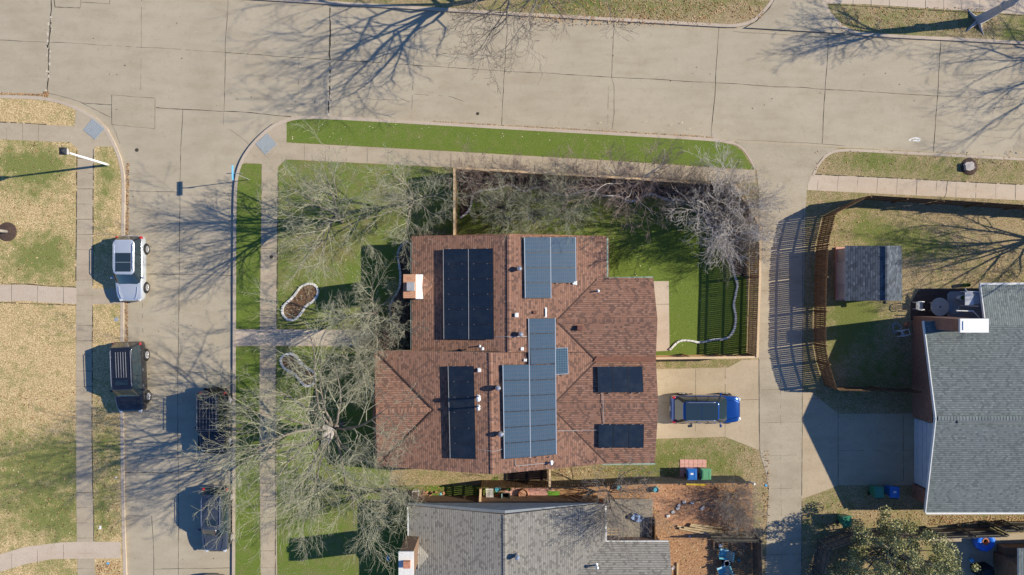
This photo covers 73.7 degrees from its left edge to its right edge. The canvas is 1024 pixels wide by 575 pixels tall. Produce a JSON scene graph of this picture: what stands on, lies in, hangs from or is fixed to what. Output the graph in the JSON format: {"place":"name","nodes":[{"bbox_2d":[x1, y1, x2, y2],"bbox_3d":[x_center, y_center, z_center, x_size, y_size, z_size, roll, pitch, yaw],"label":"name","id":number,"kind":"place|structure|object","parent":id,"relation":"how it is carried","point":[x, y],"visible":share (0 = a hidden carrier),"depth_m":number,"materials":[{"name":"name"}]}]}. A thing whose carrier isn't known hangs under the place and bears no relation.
{"place":"outdoors","nodes":[
{"label":"outdoors","id":0,"kind":"place"},
{"bbox_2d":[0,285,75,303],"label":"path","id":1,"kind":"structure","parent":0,"point":[46,294],"depth_m":48.37,"materials":[{"name":"concrete"}]},
{"bbox_2d":[0,110,111,574],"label":"sidewalk","id":2,"kind":"structure","parent":0,"point":[81,140],"depth_m":48.38,"materials":[{"name":"concrete"}]},
{"bbox_2d":[11,0,1015,571],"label":"walk joints","id":3,"kind":"object","parent":2,"relation":"on","point":[555,168],"visible":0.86,"depth_m":48.37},
{"bbox_2d":[0,542,120,571],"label":"path","id":4,"kind":"structure","parent":0,"point":[71,550],"depth_m":48.37,"materials":[{"name":"concrete"}]},
{"bbox_2d":[0,98,122,574],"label":"lawn","id":5,"kind":"structure","parent":0,"point":[38,328],"depth_m":48.38,"materials":[{"name":"plant"}]},
{"bbox_2d":[0,222,16,240],"bbox_3d":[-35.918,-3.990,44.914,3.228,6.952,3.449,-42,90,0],"label":"mulch ring","id":6,"kind":"object","parent":5,"relation":"on","point":[8,231],"visible":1,"depth_m":48.30,"materials":[{"name":"brown soil"}]},
{"bbox_2d":[93,289,119,303],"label":"path","id":7,"kind":"structure","parent":0,"point":[105,296],"depth_m":48.37,"materials":[{"name":"concrete"}]},
{"bbox_2d":[235,346,260,574],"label":"verge lawn","id":8,"kind":"structure","parent":0,"point":[246,356],"depth_m":48.37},
{"bbox_2d":[236,164,260,328],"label":"verge lawn","id":9,"kind":"structure","parent":0,"point":[248,235],"depth_m":48.37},
{"bbox_2d":[236,329,371,346],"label":"path","id":10,"kind":"structure","parent":0,"point":[246,337],"depth_m":48.37,"materials":[{"name":"concrete"}]},
{"bbox_2d":[277,160,452,328],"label":"front lawn","id":11,"kind":"structure","parent":0,"point":[383,246],"depth_m":48.37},
{"bbox_2d":[281,282,318,321],"bbox_3d":[-15.004,0.987,48.243,1.568,0.287,3.289,43,90,0],"label":"flower bed","id":12,"kind":"object","parent":11,"relation":"on","point":[298,302],"visible":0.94,"depth_m":48.32,"materials":[{"name":"brown soil"}]},
{"bbox_2d":[311,251,427,373],"bbox_3d":[-9.038,1.582,44.531,6.753,7.746,6.858,-37,90,0],"label":"bare tree","id":13,"kind":"object","parent":11,"relation":"on","point":[366,316],"visible":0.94,"depth_m":44.01,"materials":[{"name":"grey plant"}]},
{"bbox_2d":[373,240,411,348],"bbox_3d":[-7.877,0.508,48.362,3.938,0.001,7.692,0,90,0],"label":"planting bed","id":14,"kind":"object","parent":11,"relation":"on","point":[403,270],"visible":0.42,"depth_m":48.36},
{"bbox_2d":[339,142,474,268],"bbox_3d":[-6.423,-5.509,44.144,7.429,8.520,7.544,37,90,0],"label":"bare tree","id":15,"kind":"object","parent":11,"relation":"on","point":[395,198],"visible":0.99,"depth_m":43.49,"materials":[{"name":"grey plant"}]},
{"bbox_2d":[276,346,497,574],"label":"front lawn","id":16,"kind":"structure","parent":0,"point":[289,562],"depth_m":48.37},
{"bbox_2d":[171,276,425,574],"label":"bare tree","id":17,"kind":"object","parent":16,"relation":"on","point":[329,432],"visible":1,"depth_m":40.68,"materials":[{"name":"grey plant"}]},
{"bbox_2d":[280,352,316,386],"bbox_3d":[-15.126,5.814,48.243,3.077,0.288,1.421,44,90,0],"label":"flower bed","id":18,"kind":"object","parent":16,"relation":"on","point":[283,364],"visible":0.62,"depth_m":48.32,"materials":[{"name":"stone"}]},
{"bbox_2d":[287,315,401,410],"bbox_3d":[-10.775,5.083,45.111,5.740,6.584,5.829,40,90,0],"label":"bare tree","id":19,"kind":"object","parent":16,"relation":"on","point":[357,366],"visible":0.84,"depth_m":44.53,"materials":[{"name":"grey plant"}]},
{"bbox_2d":[328,448,426,567],"bbox_3d":[-8.696,14.270,44.918,6.078,6.971,6.172,-18,90,0],"label":"bare tree","id":20,"kind":"object","parent":16,"relation":"on","point":[392,493],"visible":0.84,"depth_m":44.32,"materials":[{"name":"grey plant"}]},
{"bbox_2d":[242,122,754,574],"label":"sidewalk","id":21,"kind":"structure","parent":0,"point":[353,154],"depth_m":48.38,"materials":[{"name":"concrete"}]},
{"bbox_2d":[0,4,1022,574],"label":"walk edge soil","id":22,"kind":"structure","parent":0,"point":[276,288],"depth_m":48.37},
{"bbox_2d":[0,0,1023,574],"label":"street","id":23,"kind":"structure","parent":0,"point":[182,222],"depth_m":48.50,"materials":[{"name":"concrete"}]},
{"bbox_2d":[110,235,149,300],"bbox_3d":[-26.708,-1.338,47.674,2.330,1.732,4.616,0,90,0],"label":"parked car","id":24,"kind":"object","parent":23,"relation":"on","point":[130,252],"visible":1,"depth_m":47.29,"materials":[{"name":"silver metal"}]},
{"bbox_2d":[110,341,151,412],"bbox_3d":[-26.692,6.262,47.567,2.410,1.958,4.996,-2,90,0],"label":"parked car","id":25,"kind":"object","parent":23,"relation":"on","point":[128,375],"visible":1,"depth_m":47.07,"materials":[{"name":"black paint"}]},
{"bbox_2d":[112,95,154,127],"bbox_3d":[-26.892,-12.477,48.498,3.015,0.001,2.338,0,90,0],"label":"street patch","id":26,"kind":"object","parent":23,"relation":"on","point":[135,111],"visible":1,"depth_m":48.50,"materials":[{"name":"concrete"}]},
{"bbox_2d":[195,387,231,452],"bbox_3d":[-20.831,9.278,47.525,2.270,2.048,4.680,0,90,0],"label":"off road car","id":27,"kind":"object","parent":23,"relation":"on","point":[204,428],"visible":0.84,"depth_m":47.07,"materials":[{"name":"black paint"}]},
{"bbox_2d":[197,485,232,551],"bbox_3d":[-20.738,16.231,47.722,2.260,1.629,4.616,0,90,0],"label":"parked car","id":28,"kind":"object","parent":23,"relation":"on","point":[209,532],"visible":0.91,"depth_m":47.35,"materials":[{"name":"grey paint"}]},
{"bbox_2d":[8,0,1014,574],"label":"street joints","id":29,"kind":"object","parent":23,"relation":"on","point":[328,112],"visible":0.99,"depth_m":48.50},
{"bbox_2d":[0,0,1023,574],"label":"kerb","id":30,"kind":"structure","parent":23,"relation":"on","point":[264,132],"depth_m":48.37,"materials":[{"name":"concrete"}]},
{"bbox_2d":[0,0,1023,574],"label":"fallen leaves","id":31,"kind":"object","parent":23,"relation":"on","point":[584,130],"visible":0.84,"depth_m":48.36,"materials":[{"name":"brown plant"}]},
{"bbox_2d":[0,0,1023,574],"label":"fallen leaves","id":32,"kind":"object","parent":23,"relation":"on","point":[566,128],"visible":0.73,"depth_m":48.36,"materials":[{"name":"brown plant"}]},
{"bbox_2d":[287,119,753,169],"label":"verge lawn","id":33,"kind":"structure","parent":0,"point":[437,137],"depth_m":48.37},
{"bbox_2d":[457,173,745,354],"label":"back lawn","id":34,"kind":"structure","parent":0,"point":[671,254],"depth_m":48.37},
{"bbox_2d":[468,161,545,235],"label":"bare tree","id":35,"kind":"object","parent":34,"relation":"on","point":[502,210],"visible":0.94,"depth_m":45.15,"materials":[{"name":"grey plant"}]},
{"bbox_2d":[498,168,574,242],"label":"bare tree","id":36,"kind":"object","parent":34,"relation":"on","point":[527,225],"visible":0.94,"depth_m":45.29,"materials":[{"name":"grey plant"}]},
{"bbox_2d":[521,158,603,250],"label":"bare tree","id":37,"kind":"object","parent":34,"relation":"on","point":[573,210],"visible":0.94,"depth_m":45.03,"materials":[{"name":"grey plant"}]},
{"bbox_2d":[460,183,738,350],"bbox_3d":[7.688,-3.678,48.325,20.887,0.123,10.034,32,90,0],"label":"bed edging","id":38,"kind":"object","parent":34,"relation":"on","point":[681,340],"visible":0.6,"depth_m":48.27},
{"bbox_2d":[656,353,755,359],"bbox_3d":[13.226,4.751,47.341,7.006,2.078,0.181,-1,90,0],"label":"wooden fence","id":39,"kind":"object","parent":34,"relation":"on","point":[719,356],"visible":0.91,"depth_m":46.30,"materials":[{"name":"beige wood"}]},
{"bbox_2d":[480,482,753,574],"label":"yard soil","id":40,"kind":"structure","parent":0,"point":[706,555],"depth_m":48.37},
{"bbox_2d":[399,495,671,574],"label":"hip gable house","id":41,"kind":"structure","parent":40,"relation":"on","point":[488,535],"depth_m":45.33,"materials":[{"name":"grey"}]},
{"bbox_2d":[562,451,677,569],"bbox_3d":[6.592,14.287,45.296,7.564,6.221,6.885,-20,90,0],"label":"bare tree","id":42,"kind":"object","parent":40,"relation":"on","point":[608,496],"visible":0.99,"depth_m":44.76,"materials":[{"name":"grey plant"}]},
{"bbox_2d":[605,499,655,539],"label":"plank deck","id":43,"kind":"structure","parent":40,"relation":"on","point":[650,526],"depth_m":48.05,"materials":[{"name":"grey wood"}]},
{"bbox_2d":[708,532,758,541],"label":"wooden fence","id":44,"kind":"object","parent":40,"relation":"on","point":[733,538],"visible":0.89,"depth_m":47.19,"materials":[{"name":"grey wood"}]},
{"bbox_2d":[707,473,766,532],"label":"bare shrub","id":45,"kind":"object","parent":40,"relation":"on","point":[737,491],"visible":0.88,"depth_m":47.21,"materials":[{"name":"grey plant"}]},
{"bbox_2d":[752,532,763,574],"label":"wooden fence","id":46,"kind":"object","parent":40,"relation":"on","point":[757,555],"visible":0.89,"depth_m":47.33,"materials":[{"name":"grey wood"}]},
{"bbox_2d":[243,120,1023,574],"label":"lawn","id":47,"kind":"structure","parent":0,"point":[865,344],"depth_m":48.38,"materials":[{"name":"plant"}]},
{"bbox_2d":[252,104,387,295],"bbox_3d":[-12.281,-5.198,42.786,8.523,11.275,11.019,-17,90,0],"label":"bare tree","id":48,"kind":"object","parent":47,"relation":"on","point":[334,212],"visible":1,"depth_m":42.46,"materials":[{"name":"grey plant"}]},
{"bbox_2d":[480,480,549,489],"bbox_3d":[0.206,13.716,47.446,4.760,1.869,0.144,0,90,0],"label":"wooden fence","id":49,"kind":"object","parent":47,"relation":"on","point":[514,484],"visible":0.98,"depth_m":47.30,"materials":[{"name":"brown wood"}]},
{"bbox_2d":[373,234,657,473],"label":"brick house","id":50,"kind":"structure","parent":47,"relation":"on","point":[599,314],"depth_m":45.18,"materials":[{"name":"red"}]},
{"bbox_2d":[448,366,475,458],"bbox_3d":[-3.259,8.103,44.306,1.848,0.515,6.064,0,90,0],"label":"solar array","id":51,"kind":"object","parent":50,"relation":"on","point":[461,395],"visible":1,"depth_m":44.27,"materials":[{"name":"black glass"}]},
{"bbox_2d":[443,248,493,339],"bbox_3d":[-2.867,0.422,44.703,3.396,1.032,6.001,0,90,0],"label":"solar array","id":52,"kind":"object","parent":50,"relation":"on","point":[468,302],"visible":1,"depth_m":44.66,"materials":[{"name":"black glass"}]},
{"bbox_2d":[503,318,556,458],"bbox_3d":[1.166,6.586,44.417,3.551,0.982,9.189,0,90,0],"label":"solar array","id":53,"kind":"object","parent":50,"relation":"on","point":[529,423],"visible":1,"depth_m":44.46,"materials":[{"name":"blue glass"}]},
{"bbox_2d":[524,236,575,297],"bbox_3d":[2.522,-1.336,44.731,3.481,1.053,4.068,0,90,0],"label":"solar array","id":54,"kind":"object","parent":50,"relation":"on","point":[556,255],"visible":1,"depth_m":44.67,"materials":[{"name":"blue glass"}]},
{"bbox_2d":[556,347,567,374],"bbox_3d":[3.277,4.861,44.932,0.872,0.192,1.843,0,90,0],"label":"solar array","id":55,"kind":"object","parent":50,"relation":"on","point":[561,360],"visible":1,"depth_m":44.88,"materials":[{"name":"glass"}]},
{"bbox_2d":[597,366,643,393],"bbox_3d":[7.190,6.130,45.365,3.002,0.643,1.767,0,90,0],"label":"solar array","id":56,"kind":"object","parent":50,"relation":"on","point":[621,379],"visible":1,"depth_m":45.29,"materials":[{"name":"black glass"}]},
{"bbox_2d":[598,424,643,447],"bbox_3d":[7.256,9.886,45.421,3.052,0.583,1.715,0,90,0],"label":"solar array","id":57,"kind":"object","parent":50,"relation":"on","point":[622,436],"visible":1,"depth_m":45.35,"materials":[{"name":"black glass"}]},
{"bbox_2d":[508,469,547,479],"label":"bed soil","id":58,"kind":"structure","parent":47,"relation":"on","point":[534,475],"depth_m":48.37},
{"bbox_2d":[458,174,746,276],"bbox_3d":[6.571,-5.441,48.367,21.357,0.001,5.944,9,90,0],"label":"planting bed","id":59,"kind":"object","parent":47,"relation":"on","point":[463,207],"visible":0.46,"depth_m":48.37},
{"bbox_2d":[436,132,492,204],"bbox_3d":[-2.905,-8.045,46.455,3.742,3.899,4.273,28,90,0],"label":"bare shrub","id":60,"kind":"object","parent":59,"relation":"on","point":[460,179],"visible":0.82,"depth_m":46.41,"materials":[{"name":"grey plant"}]},
{"bbox_2d":[444,144,519,210],"bbox_3d":[-2.132,-7.729,46.305,4.602,4.199,4.030,43,90,0],"label":"bare shrub","id":61,"kind":"object","parent":59,"relation":"on","point":[472,183],"visible":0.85,"depth_m":46.20,"materials":[{"name":"grey plant"}]},
{"bbox_2d":[475,150,538,213],"bbox_3d":[-0.425,-7.005,46.455,4.273,3.899,3.742,-26,90,0],"label":"bare shrub","id":62,"kind":"object","parent":59,"relation":"on","point":[507,162],"visible":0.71,"depth_m":46.37,"materials":[{"name":"grey plant"}]},
{"bbox_2d":[514,153,570,218],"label":"bare shrub","id":63,"kind":"object","parent":59,"relation":"on","point":[523,169],"visible":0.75,"depth_m":46.12,"materials":[{"name":"grey plant"}]},
{"bbox_2d":[531,146,605,199],"bbox_3d":[3.933,-7.316,46.380,4.437,4.049,3.886,23,90,0],"label":"bare shrub","id":64,"kind":"object","parent":59,"relation":"on","point":[555,171],"visible":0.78,"depth_m":46.27,"materials":[{"name":"grey plant"}]},
{"bbox_2d":[558,143,604,203],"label":"bare shrub","id":65,"kind":"object","parent":59,"relation":"on","point":[581,173],"visible":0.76,"depth_m":46.52,"materials":[{"name":"grey plant"}]},
{"bbox_2d":[457,167,733,188],"bbox_3d":[5.721,-7.522,47.341,18.992,2.078,0.226,4,90,0],"label":"wooden fence","id":66,"kind":"object","parent":59,"relation":"on","point":[609,179],"visible":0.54,"depth_m":46.66,"materials":[{"name":"beige wood"}]},
{"bbox_2d":[575,163,632,213],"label":"bare shrub","id":67,"kind":"object","parent":59,"relation":"on","point":[620,171],"visible":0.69,"depth_m":46.48,"materials":[{"name":"grey plant"}]},
{"bbox_2d":[557,135,685,245],"bbox_3d":[7.078,-6.963,44.659,8.217,7.498,7.197,15,90,0],"label":"bare tree","id":68,"kind":"object","parent":59,"relation":"on","point":[664,156],"visible":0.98,"depth_m":44.64,"materials":[{"name":"grey plant"}]},
{"bbox_2d":[606,157,663,221],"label":"bare shrub","id":69,"kind":"object","parent":59,"relation":"on","point":[629,175],"visible":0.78,"depth_m":46.42,"materials":[{"name":"grey plant"}]},
{"bbox_2d":[626,158,701,208],"bbox_3d":[10.425,-6.686,46.529,3.598,3.749,4.109,-33,90,0],"label":"bare shrub","id":70,"kind":"object","parent":59,"relation":"on","point":[651,187],"visible":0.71,"depth_m":46.54,"materials":[{"name":"grey plant"}]},
{"bbox_2d":[659,151,713,212],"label":"bare shrub","id":71,"kind":"object","parent":59,"relation":"on","point":[684,180],"visible":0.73,"depth_m":46.51,"materials":[{"name":"grey plant"}]},
{"bbox_2d":[663,160,713,211],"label":"bare tree","id":72,"kind":"object","parent":59,"relation":"on","point":[688,183],"visible":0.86,"depth_m":45.87,"materials":[{"name":"grey plant"}]},
{"bbox_2d":[677,159,769,242],"bbox_3d":[13.830,-6.207,46.065,5.970,4.677,5.987,42,90,0],"label":"bare shrub","id":73,"kind":"object","parent":59,"relation":"on","point":[717,190],"visible":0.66,"depth_m":45.80,"materials":[{"name":"grey plant"}]},
{"bbox_2d":[664,134,783,276],"bbox_3d":[13.445,-4.832,44.000,9.287,8.817,7.725,38,90,0],"label":"bare tree","id":74,"kind":"object","parent":59,"relation":"on","point":[719,236],"visible":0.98,"depth_m":43.63,"materials":[{"name":"grey plant"}]},
{"bbox_2d":[687,169,774,250],"bbox_3d":[15.330,-4.828,46.065,5.970,4.677,5.987,44,90,0],"label":"bare shrub","id":75,"kind":"object","parent":59,"relation":"on","point":[745,214],"visible":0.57,"depth_m":45.71,"materials":[{"name":"grey plant"}]},
{"bbox_2d":[696,183,782,272],"bbox_3d":[15.059,-3.456,46.065,5.970,4.677,5.987,-39,90,0],"label":"bare shrub","id":76,"kind":"object","parent":59,"relation":"on","point":[734,236],"visible":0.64,"depth_m":45.85,"materials":[{"name":"grey plant"}]},
{"bbox_2d":[701,165,791,257],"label":"bare tree","id":77,"kind":"object","parent":59,"relation":"on","point":[761,202],"visible":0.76,"depth_m":44.82,"materials":[{"name":"grey plant"}]},
{"bbox_2d":[717,228,777,288],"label":"bare shrub","id":78,"kind":"object","parent":59,"relation":"on","point":[750,261],"visible":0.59,"depth_m":46.48,"materials":[{"name":"grey plant"}]},
{"bbox_2d":[726,185,761,357],"bbox_3d":[16.528,-1.175,47.316,1.532,2.128,11.853,-7,90,0],"label":"wooden fence","id":79,"kind":"object","parent":47,"relation":"on","point":[755,289],"visible":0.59,"depth_m":47.09,"materials":[{"name":"beige wood"}]},
{"bbox_2d":[737,142,837,574],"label":"alley","id":80,"kind":"structure","parent":47,"relation":"on","point":[793,168],"depth_m":48.37,"materials":[{"name":"concrete"}]},
{"bbox_2d":[813,195,869,388],"bbox_3d":[22.193,0.152,47.395,2.354,1.970,13.385,10,90,0],"label":"wooden fence","id":81,"kind":"object","parent":47,"relation":"on","point":[820,285],"visible":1,"depth_m":47.32,"materials":[{"name":"brown wood"}]},
{"bbox_2d":[835,246,901,300],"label":"garden shed","id":82,"kind":"structure","parent":47,"relation":"on","point":[868,273],"depth_m":46.11,"materials":[{"name":"grey"}]},
{"bbox_2d":[810,528,939,574],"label":"wooden fence","id":83,"kind":"object","parent":47,"relation":"on","point":[819,561],"visible":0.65,"depth_m":47.32,"materials":[{"name":"brown wood"}]},
{"bbox_2d":[829,385,922,392],"bbox_3d":[25.122,7.031,47.445,5.774,1.869,0.197,2,90,0],"label":"wooden fence","id":84,"kind":"object","parent":47,"relation":"on","point":[873,388],"visible":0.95,"depth_m":47.33,"materials":[{"name":"brown wood"}]},
{"bbox_2d":[829,505,980,574],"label":"evergreen tree","id":85,"kind":"object","parent":47,"relation":"on","point":[900,559],"visible":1,"depth_m":45.02,"materials":[{"name":"green plant"}]},
{"bbox_2d":[863,195,1023,209],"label":"wooden fence","id":86,"kind":"object","parent":47,"relation":"on","point":[965,204],"visible":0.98,"depth_m":47.31,"materials":[{"name":"brown wood"}]},
{"bbox_2d":[924,524,1009,538],"bbox_3d":[31.458,16.893,47.295,4.527,2.169,0.146,-2,90,0],"label":"wooden fence","id":87,"kind":"object","parent":47,"relation":"on","point":[987,531],"visible":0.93,"depth_m":47.24,"materials":[{"name":"brown wood"}]},
{"bbox_2d":[912,283,1023,513],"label":"gabled house","id":88,"kind":"structure","parent":47,"relation":"on","point":[968,402],"depth_m":45.24,"materials":[{"name":"grey tile"}]},
{"bbox_2d":[914,418,930,487],"bbox_3d":[28.569,11.538,47.375,0.132,2.110,4.600,0,90,0],"label":"garage door","id":89,"kind":"structure","parent":88,"relation":"in","point":[922,429],"depth_m":47.51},
{"bbox_2d":[985,520,1023,531],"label":"wooden fence","id":90,"kind":"object","parent":47,"relation":"on","point":[1011,526],"visible":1,"depth_m":47.38,"materials":[{"name":"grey wood"}]},
{"bbox_2d":[993,543,1023,574],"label":"brick house","id":91,"kind":"structure","parent":47,"relation":"on","point":[1008,558],"depth_m":47.55,"materials":[{"name":"brown brick"}]},
{"bbox_2d":[654,281,669,350],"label":"patio","id":92,"kind":"structure","parent":0,"point":[661,288],"depth_m":48.37,"materials":[{"name":"concrete"}]},
{"bbox_2d":[559,437,765,481],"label":"side lawn","id":93,"kind":"structure","parent":0,"point":[699,448],"depth_m":48.37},
{"bbox_2d":[550,475,748,489],"bbox_3d":[9.383,13.513,47.445,13.541,1.870,0.256,-2,90,0],"label":"wooden fence","id":94,"kind":"object","parent":93,"relation":"on","point":[609,482],"visible":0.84,"depth_m":47.32,"materials":[{"name":"brown wood"}]},
{"bbox_2d":[680,459,705,476],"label":"paving","id":95,"kind":"structure","parent":93,"relation":"on","point":[693,463],"depth_m":48.34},
{"bbox_2d":[324,0,1023,40],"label":"verge","id":96,"kind":"structure","parent":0,"point":[1009,27],"depth_m":48.38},
{"bbox_2d":[431,0,637,95],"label":"bare tree","id":97,"kind":"object","parent":96,"relation":"on","point":[515,37],"visible":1,"depth_m":41.67,"materials":[{"name":"grey plant"}]},
{"bbox_2d":[965,0,1019,34],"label":"bare tree","id":98,"kind":"object","parent":96,"relation":"on","point":[984,17],"visible":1,"depth_m":46.88,"materials":[{"name":"plant"}]},
{"bbox_2d":[650,483,724,526],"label":"yard soil","id":99,"kind":"structure","parent":0,"point":[688,498],"depth_m":48.37,"materials":[{"name":"brown soil"}]},
{"bbox_2d":[667,359,742,367],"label":"verge lawn","id":100,"kind":"structure","parent":0,"point":[698,363],"depth_m":48.37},
{"bbox_2d":[656,359,759,449],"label":"driveway","id":101,"kind":"structure","parent":0,"point":[739,379],"depth_m":48.37,"materials":[{"name":"concrete"}]},
{"bbox_2d":[669,393,740,426],"bbox_3d":[13.508,8.477,47.505,4.916,1.835,2.390,0,90,0],"label":"parked car","id":102,"kind":"object","parent":101,"relation":"on","point":[720,408],"visible":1,"depth_m":47.07,"materials":[{"name":"blue paint"}]},
{"bbox_2d":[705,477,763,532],"bbox_3d":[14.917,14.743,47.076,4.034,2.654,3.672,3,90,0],"label":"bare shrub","id":103,"kind":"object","parent":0,"point":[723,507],"visible":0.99,"depth_m":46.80,"materials":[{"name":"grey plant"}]},
{"bbox_2d":[746,0,849,33],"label":"driveway","id":104,"kind":"structure","parent":0,"point":[806,15],"depth_m":48.37,"materials":[{"name":"concrete"}]},
{"bbox_2d":[802,392,915,498],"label":"driveway","id":105,"kind":"structure","parent":0,"point":[828,432],"depth_m":48.37,"materials":[{"name":"concrete"}]},
{"bbox_2d":[807,175,1023,199],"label":"sidewalk","id":106,"kind":"structure","parent":0,"point":[910,186],"depth_m":48.38,"materials":[{"name":"concrete"}]},
{"bbox_2d":[826,0,1023,13],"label":"sidewalk","id":107,"kind":"structure","parent":0,"point":[987,5],"depth_m":48.38,"materials":[{"name":"concrete"}]},
{"bbox_2d":[911,289,982,319],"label":"patio","id":108,"kind":"structure","parent":0,"point":[926,296],"depth_m":48.38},
{"bbox_2d":[929,298,948,315],"bbox_3d":[29.869,1.348,47.994,1.280,0.788,1.280,0,90,0],"label":"patio table","id":109,"kind":"object","parent":108,"relation":"on","point":[939,306],"visible":1,"depth_m":47.64,"materials":[{"name":"metal"}]},
{"bbox_2d":[947,291,982,317],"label":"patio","id":110,"kind":"structure","parent":0,"point":[952,298],"depth_m":48.37,"materials":[{"name":"concrete"}]},
{"bbox_2d":[956,288,980,317],"bbox_3d":[31.132,0.986,47.390,1.732,1.980,2.242,0,90,0],"label":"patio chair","id":111,"kind":"object","parent":110,"relation":"on","point":[971,298],"visible":1,"depth_m":46.48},
{"bbox_2d":[931,533,1023,574],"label":"patio","id":112,"kind":"structure","parent":0,"point":[967,548],"depth_m":48.37,"materials":[{"name":"concrete"}]},
{"bbox_2d":[972,538,994,551],"bbox_3d":[33.255,17.834,48.130,1.501,0.559,1.556,0,90,0],"label":"fire pit","id":113,"kind":"object","parent":112,"relation":"on","point":[984,544],"visible":0.71,"depth_m":47.91,"materials":[{"name":"ceramic"}]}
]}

